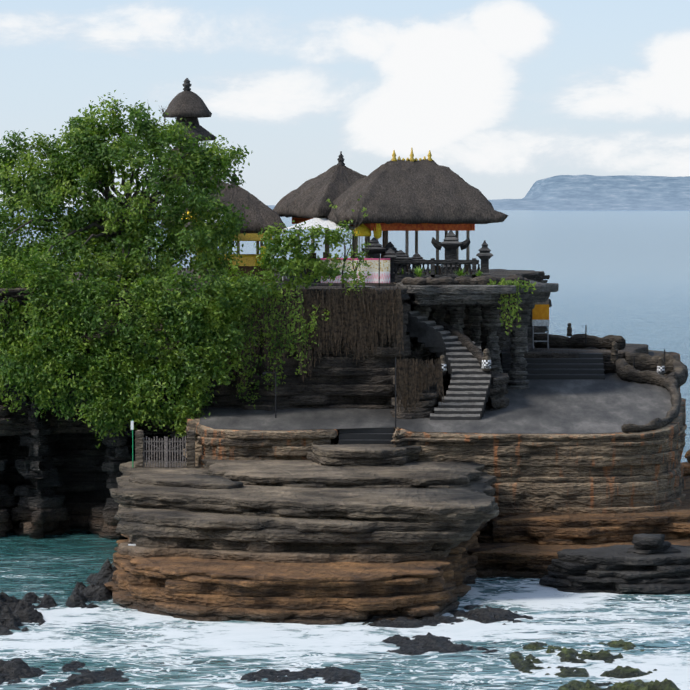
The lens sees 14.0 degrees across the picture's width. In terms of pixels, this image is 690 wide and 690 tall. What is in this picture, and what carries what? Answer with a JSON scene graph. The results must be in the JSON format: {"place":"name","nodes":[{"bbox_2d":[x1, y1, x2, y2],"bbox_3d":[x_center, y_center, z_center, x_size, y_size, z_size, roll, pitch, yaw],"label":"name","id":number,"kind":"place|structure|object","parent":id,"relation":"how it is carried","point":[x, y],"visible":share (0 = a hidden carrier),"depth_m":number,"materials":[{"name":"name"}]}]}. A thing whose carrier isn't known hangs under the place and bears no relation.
{"place":"outdoors","nodes":[
{"label":"outdoors","id":0,"kind":"place"},
{"bbox_2d":[0,397,195,539],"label":"cliff","id":1,"kind":"structure","parent":0,"point":[55,484],"depth_m":101.27,"materials":[{"name":"grey stone"}]},
{"bbox_2d":[1,357,234,405],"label":"foliage","id":2,"kind":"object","parent":1,"relation":"on","point":[213,382],"depth_m":100.32,"materials":[{"name":"green plant"}]},
{"bbox_2d":[155,90,215,184],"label":"thatched tower roof","id":3,"kind":"structure","parent":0,"point":[189,106],"depth_m":125.76,"materials":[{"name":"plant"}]},
{"bbox_2d":[182,78,191,90],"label":"roof finial","id":4,"kind":"object","parent":3,"relation":"on","point":[186,85],"visible":0.96,"depth_m":126.13,"materials":[{"name":"grey stone"}]},
{"bbox_2d":[197,266,272,280],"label":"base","id":5,"kind":"object","parent":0,"point":[248,268],"depth_m":112.34,"materials":[{"name":"grey stone"}]},
{"bbox_2d":[230,241,266,254],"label":"pavilion posts","id":6,"kind":"object","parent":5,"relation":"on","point":[257,250],"visible":0.06,"depth_m":113.69,"materials":[{"name":"brown wood"}]},
{"bbox_2d":[0,268,551,435],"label":"rock cliff","id":7,"kind":"structure","parent":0,"point":[335,381],"depth_m":100.55,"materials":[{"name":"grey stone"}]},
{"bbox_2d":[0,90,252,293],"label":"tree foliage","id":8,"kind":"object","parent":7,"relation":"on","point":[73,159],"visible":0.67,"depth_m":102.93,"materials":[{"name":"green plant"}]},
{"bbox_2d":[0,245,279,447],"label":"cliff shrub","id":9,"kind":"object","parent":7,"relation":"on","point":[84,306],"visible":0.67,"depth_m":98.62,"materials":[{"name":"green plant"}]},
{"bbox_2d":[160,178,229,227],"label":"pavilion roof","id":10,"kind":"structure","parent":7,"relation":"on","point":[226,184],"depth_m":119.07,"materials":[{"name":"plant"}]},
{"bbox_2d":[199,246,265,265],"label":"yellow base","id":11,"kind":"object","parent":7,"relation":"on","point":[250,255],"visible":0.07,"depth_m":112.51,"materials":[{"name":"fabric"}]},
{"bbox_2d":[185,184,285,233],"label":"pavilion roof","id":12,"kind":"structure","parent":7,"relation":"on","point":[259,213],"depth_m":112.28,"materials":[{"name":"wicker"}]},
{"bbox_2d":[220,233,263,265],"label":"gold panel","id":13,"kind":"object","parent":12,"relation":"attached to","point":[249,261],"visible":0.29,"depth_m":111.34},
{"bbox_2d":[233,300,318,405],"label":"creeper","id":14,"kind":"object","parent":7,"relation":"attached to","point":[277,377],"visible":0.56,"depth_m":99.75,"materials":[{"name":"green plant"}]},
{"bbox_2d":[230,305,329,408],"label":"creeper","id":15,"kind":"object","parent":7,"relation":"attached to","point":[309,331],"visible":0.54,"depth_m":99.76,"materials":[{"name":"green plant"}]},
{"bbox_2d":[235,222,352,310],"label":"terrace shrub","id":16,"kind":"object","parent":7,"relation":"on","point":[317,232],"visible":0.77,"depth_m":99.69,"materials":[{"name":"green plant"}]},
{"bbox_2d":[327,220,371,297],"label":"sparse shrub","id":17,"kind":"object","parent":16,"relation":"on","point":[360,274],"visible":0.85,"depth_m":99.77,"materials":[{"name":"green plant"}]},
{"bbox_2d":[338,224,372,279],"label":"sparse shrub","id":18,"kind":"object","parent":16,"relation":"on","point":[346,275],"visible":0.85,"depth_m":99.83,"materials":[{"name":"green plant"}]},
{"bbox_2d":[249,221,340,294],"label":"terrace shrub","id":19,"kind":"object","parent":7,"relation":"on","point":[330,272],"visible":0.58,"depth_m":99.75,"materials":[{"name":"green plant"}]},
{"bbox_2d":[273,165,366,217],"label":"pavilion roof","id":20,"kind":"structure","parent":7,"relation":"on","point":[308,198],"depth_m":113.30,"materials":[{"name":"wicker"}]},
{"bbox_2d":[292,217,312,223],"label":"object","id":21,"kind":"structure","parent":20,"relation":"attached to","point":[298,220],"depth_m":114.63,"materials":[{"name":"orange wood"}]},
{"bbox_2d":[337,151,344,165],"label":"roof finial","id":22,"kind":"object","parent":20,"relation":"on","point":[340,159],"visible":0.98,"depth_m":114.14,"materials":[{"name":"grey stone"}]},
{"bbox_2d":[282,218,359,280],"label":"canopy","id":23,"kind":"object","parent":7,"relation":"on","point":[324,222],"visible":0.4,"depth_m":111.13,"materials":[{"name":"white fabric"}]},
{"bbox_2d":[203,230,470,282],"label":"shrines","id":24,"kind":"object","parent":7,"relation":"on","point":[450,243],"visible":0.48,"depth_m":108.77,"materials":[{"name":"stone"}]},
{"bbox_2d":[327,195,371,289],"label":"bare tree","id":25,"kind":"object","parent":7,"relation":"on","point":[345,254],"depth_m":100.38,"materials":[{"name":"green plant"}]},
{"bbox_2d":[354,224,370,235],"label":"umbrella","id":26,"kind":"object","parent":7,"relation":"on","point":[363,229],"visible":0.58,"depth_m":109.28,"materials":[{"name":"yellow fabric"}]},
{"bbox_2d":[210,282,534,413],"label":"vines","id":27,"kind":"object","parent":7,"relation":"attached to","point":[349,308],"visible":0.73,"depth_m":99.82,"materials":[{"name":"brown plant"}]},
{"bbox_2d":[205,278,535,396],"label":"vine leaves","id":28,"kind":"object","parent":27,"relation":"attached to","point":[504,308],"visible":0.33,"depth_m":99.78,"materials":[{"name":"green plant"}]},
{"bbox_2d":[373,223,381,238],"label":"umbrella","id":29,"kind":"object","parent":7,"relation":"on","point":[377,233],"visible":0.69,"depth_m":109.22,"materials":[{"name":"yellow fabric"}]},
{"bbox_2d":[289,240,492,282],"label":"balustrade","id":30,"kind":"object","parent":7,"relation":"on","point":[484,255],"visible":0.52,"depth_m":106.79,"materials":[{"name":"stone"}]},
{"bbox_2d":[321,258,389,282],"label":"banner","id":31,"kind":"object","parent":30,"relation":"attached to","point":[373,268],"visible":0.6,"depth_m":105.40,"materials":[{"name":"white fabric"}]},
{"bbox_2d":[355,231,469,265],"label":"pavilion posts","id":32,"kind":"object","parent":7,"relation":"on","point":[416,242],"visible":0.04,"depth_m":110.61,"materials":[{"name":"brown wood"}]},
{"bbox_2d":[324,159,508,224],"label":"pavilion roof","id":33,"kind":"structure","parent":7,"relation":"on","point":[414,192],"depth_m":109.69,"materials":[{"name":"wicker"}]},
{"bbox_2d":[391,148,432,161],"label":"roof ornament","id":34,"kind":"object","parent":33,"relation":"on","point":[429,155],"visible":0.85,"depth_m":111.09,"materials":[{"name":"gold metal"}]},
{"bbox_2d":[350,223,474,230],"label":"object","id":35,"kind":"structure","parent":33,"relation":"attached to","point":[422,227],"depth_m":109.84,"materials":[{"name":"orange wood"}]},
{"bbox_2d":[411,304,431,347],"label":"column","id":36,"kind":"structure","parent":7,"relation":"on","point":[424,309],"depth_m":104.20,"materials":[{"name":"grey stone"}]},
{"bbox_2d":[396,280,558,304],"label":"rock ledge","id":37,"kind":"object","parent":7,"relation":"on","point":[453,294],"visible":0.71,"depth_m":102.14,"materials":[{"name":"grey stone"}]},
{"bbox_2d":[401,275,529,284],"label":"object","id":38,"kind":"object","parent":37,"relation":"on","point":[467,280],"visible":0.67,"depth_m":102.83,"materials":[{"name":"grey stone"}]},
{"bbox_2d":[291,252,383,274],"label":"pavilion base","id":39,"kind":"object","parent":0,"point":[327,255],"visible":0.15,"depth_m":113.73,"materials":[{"name":"grey stone"}]},
{"bbox_2d":[297,229,384,252],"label":"pavilion posts","id":40,"kind":"object","parent":39,"relation":"on","point":[353,241],"visible":0.06,"depth_m":113.86,"materials":[{"name":"wood"}]},
{"bbox_2d":[0,210,689,689],"bbox_3d":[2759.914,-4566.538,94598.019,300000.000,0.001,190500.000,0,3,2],"label":"sea","id":41,"kind":"structure","parent":0,"point":[624,274],"depth_m":80.53,"materials":[{"name":"liquid"}]},
{"bbox_2d":[0,591,56,635],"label":"rock","id":42,"kind":"object","parent":41,"relation":"in","point":[15,613],"visible":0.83,"depth_m":80.09,"materials":[{"name":"grey stone"}]},
{"bbox_2d":[0,658,128,689],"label":"reef","id":43,"kind":"object","parent":41,"relation":"in","point":[15,669],"visible":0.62,"depth_m":70.31},
{"bbox_2d":[65,558,117,607],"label":"rock","id":44,"kind":"object","parent":41,"relation":"in","point":[96,590],"visible":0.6,"depth_m":84.74,"materials":[{"name":"grey stone"}]},
{"bbox_2d":[104,528,485,624],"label":"layered rock","id":45,"kind":"object","parent":41,"relation":"in","point":[217,590],"visible":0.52,"depth_m":80.67,"materials":[{"name":"brown stone"}]},
{"bbox_2d":[114,487,495,562],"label":"layered rock","id":46,"kind":"object","parent":45,"relation":"on","point":[150,532],"visible":0.5,"depth_m":83.91,"materials":[{"name":"stone"}]},
{"bbox_2d":[128,421,135,545],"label":"signs","id":47,"kind":"object","parent":46,"relation":"on","point":[132,425],"visible":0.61,"depth_m":95.86,"materials":[{"name":"white metal"}]},
{"bbox_2d":[109,460,498,526],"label":"layered rock","id":48,"kind":"object","parent":46,"relation":"on","point":[474,502],"visible":0.6,"depth_m":86.12,"materials":[{"name":"grey stone"}]},
{"bbox_2d":[132,419,133,467],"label":"green pole","id":49,"kind":"object","parent":48,"relation":"on","point":[132,450],"visible":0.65,"depth_m":95.94,"materials":[{"name":"green metal"}]},
{"bbox_2d":[135,430,195,467],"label":"gate posts","id":50,"kind":"object","parent":48,"relation":"on","point":[139,435],"visible":0.88,"depth_m":95.83,"materials":[{"name":"grey stone"}]},
{"bbox_2d":[143,436,186,466],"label":"gate","id":51,"kind":"structure","parent":50,"relation":"attached to","point":[165,450],"depth_m":95.91,"materials":[{"name":"grey wood"}]},
{"bbox_2d":[129,474,243,488],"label":"layered rock","id":52,"kind":"object","parent":48,"relation":"on","point":[201,481],"visible":0.85,"depth_m":89.95,"materials":[{"name":"grey stone"}]},
{"bbox_2d":[183,413,338,467],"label":"stone wall","id":53,"kind":"structure","parent":48,"relation":"on","point":[222,444],"depth_m":95.50,"materials":[{"name":"brown stone"}]},
{"bbox_2d":[198,459,484,487],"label":"layered rock","id":54,"kind":"object","parent":48,"relation":"on","point":[312,474],"visible":0.6,"depth_m":90.51,"materials":[{"name":"grey stone"}]},
{"bbox_2d":[307,444,420,466],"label":"rock ledge","id":55,"kind":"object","parent":48,"relation":"on","point":[366,455],"depth_m":93.09,"materials":[{"name":"grey stone"}]},
{"bbox_2d":[339,427,393,444],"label":"steps","id":56,"kind":"structure","parent":48,"relation":"on","point":[382,435],"depth_m":95.85,"materials":[{"name":"grey stone"}]},
{"bbox_2d":[240,667,368,689],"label":"reef","id":57,"kind":"object","parent":41,"relation":"in","point":[331,675],"visible":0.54,"depth_m":70.36},
{"bbox_2d":[381,632,497,655],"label":"reef","id":58,"kind":"object","parent":41,"relation":"in","point":[421,644],"visible":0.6,"depth_m":74.91},
{"bbox_2d":[362,605,532,627],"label":"reef","id":59,"kind":"object","parent":41,"relation":"in","point":[488,614],"visible":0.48,"depth_m":79.94},
{"bbox_2d":[468,462,689,578],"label":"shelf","id":60,"kind":"object","parent":41,"relation":"in","point":[521,560],"visible":0.08,"depth_m":89.91,"materials":[{"name":"brown stone"}]},
{"bbox_2d":[477,450,689,544],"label":"shelf","id":61,"kind":"object","parent":60,"relation":"on","point":[567,528],"visible":0.29,"depth_m":92.57,"materials":[{"name":"brown stone"}]},
{"bbox_2d":[391,350,686,513],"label":"platform","id":62,"kind":"structure","parent":61,"relation":"on","point":[617,473],"depth_m":94.67,"materials":[{"name":"brown stone"}]},
{"bbox_2d":[534,334,688,432],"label":"walls","id":63,"kind":"structure","parent":62,"relation":"on","point":[644,370],"depth_m":108.08,"materials":[{"name":"grey stone"}]},
{"bbox_2d":[440,323,664,374],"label":"guardian statues","id":64,"kind":"object","parent":63,"relation":"on","point":[614,353],"visible":0.83,"depth_m":107.04,"materials":[{"name":"grey stone"}]},
{"bbox_2d":[442,360,664,372],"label":"statue cloth","id":65,"kind":"object","parent":64,"relation":"attached to","point":[660,369],"visible":0.73,"depth_m":99.92,"materials":[{"name":"multicoloured fabric"}]},
{"bbox_2d":[509,639,656,678],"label":"reef","id":66,"kind":"object","parent":41,"relation":"in","point":[527,665],"visible":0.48,"depth_m":72.91},
{"bbox_2d":[539,544,689,594],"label":"rock outcrop","id":67,"kind":"object","parent":41,"relation":"in","point":[617,569],"visible":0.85,"depth_m":86.21,"materials":[{"name":"grey stone"}]},
{"bbox_2d":[627,533,680,554],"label":"boulder","id":68,"kind":"object","parent":67,"relation":"on","point":[645,544],"visible":0.85,"depth_m":87.15,"materials":[{"name":"grey stone"}]},
{"bbox_2d":[558,678,680,689],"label":"reef","id":69,"kind":"object","parent":41,"relation":"in","point":[664,684],"visible":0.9,"depth_m":68.30},
{"bbox_2d":[0,174,689,209],"bbox_3d":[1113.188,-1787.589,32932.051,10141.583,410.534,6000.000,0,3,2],"label":"land","id":70,"kind":"structure","parent":0,"point":[593,192],"depth_m":30709.77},
{"bbox_2d":[0,0,689,207],"label":"sky","id":71,"kind":"structure","parent":0,"point":[508,96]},
{"bbox_2d":[199,352,671,433],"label":"pavement","id":72,"kind":"structure","parent":0,"point":[612,403],"depth_m":98.93,"materials":[{"name":"grey concrete"}]},
{"bbox_2d":[390,363,445,418],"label":"rock block","id":73,"kind":"object","parent":72,"relation":"on","point":[428,402],"visible":0.4,"depth_m":98.54,"materials":[{"name":"grey stone"}]},
{"bbox_2d":[348,286,491,419],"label":"stairs","id":74,"kind":"structure","parent":72,"relation":"on","point":[467,394],"depth_m":100.06,"materials":[{"name":"stone"}]},
{"bbox_2d":[263,253,664,428],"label":"poles","id":75,"kind":"object","parent":72,"relation":"on","point":[395,357],"visible":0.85,"depth_m":98.32,"materials":[{"name":"black metal"}]},
{"bbox_2d":[441,371,509,410],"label":"rock block","id":76,"kind":"object","parent":72,"relation":"on","point":[497,399],"visible":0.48,"depth_m":100.50,"materials":[{"name":"grey stone"}]},
{"bbox_2d":[429,304,446,360],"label":"column","id":77,"kind":"structure","parent":76,"relation":"on","point":[438,311],"depth_m":105.60,"materials":[{"name":"grey stone"}]},
{"bbox_2d":[446,304,465,334],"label":"column","id":78,"kind":"structure","parent":76,"relation":"on","point":[457,313],"depth_m":104.63,"materials":[{"name":"grey stone"}]},
{"bbox_2d":[428,316,492,380],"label":"parapet","id":79,"kind":"structure","parent":76,"relation":"on","point":[471,347],"depth_m":101.96,"materials":[{"name":"stone"}]},
{"bbox_2d":[465,304,482,345],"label":"column","id":80,"kind":"structure","parent":76,"relation":"on","point":[475,316],"depth_m":105.45,"materials":[{"name":"grey stone"}]},
{"bbox_2d":[479,303,502,372],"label":"column","id":81,"kind":"structure","parent":76,"relation":"on","point":[491,323],"depth_m":104.41,"materials":[{"name":"grey stone"}]},
{"bbox_2d":[506,303,534,388],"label":"column","id":82,"kind":"structure","parent":72,"relation":"on","point":[517,372],"depth_m":105.17,"materials":[{"name":"grey stone"}]},
{"bbox_2d":[501,349,604,378],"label":"steps","id":83,"kind":"structure","parent":72,"relation":"on","point":[587,366],"depth_m":108.35,"materials":[{"name":"grey stone"}]},
{"bbox_2d":[499,343,648,372],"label":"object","id":84,"kind":"structure","parent":72,"relation":"on","point":[609,366],"depth_m":109.63,"materials":[{"name":"grey stone"}]},
{"bbox_2d":[532,326,548,348],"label":"box stand","id":85,"kind":"object","parent":84,"relation":"on","point":[533,333],"visible":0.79,"depth_m":112.07,"materials":[{"name":"grey metal"}]},
{"bbox_2d":[532,320,548,325],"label":"white box","id":86,"kind":"object","parent":85,"relation":"on","point":[540,322],"visible":0.86,"depth_m":112.02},
{"bbox_2d":[532,304,548,319],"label":"orange box","id":87,"kind":"object","parent":86,"relation":"on","point":[540,311],"visible":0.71,"depth_m":112.00,"materials":[{"name":"fabric"}]},
{"bbox_2d":[534,298,548,304],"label":"box top","id":88,"kind":"object","parent":87,"relation":"on","point":[542,303],"visible":0.19,"depth_m":111.99,"materials":[{"name":"grey stone"}]},
{"bbox_2d":[407,264,471,273],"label":"balustrade","id":89,"kind":"object","parent":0,"point":[439,266],"visible":0.12,"depth_m":110.10,"materials":[{"name":"grey stone"}]},
{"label":"agave pots","id":90,"kind":"object","parent":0,"visible":0},
{"bbox_2d":[401,267,482,276],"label":"plants","id":91,"kind":"object","parent":90,"relation":"on","point":[417,272],"visible":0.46,"depth_m":103.44,"materials":[{"name":"green plant"}]}
]}

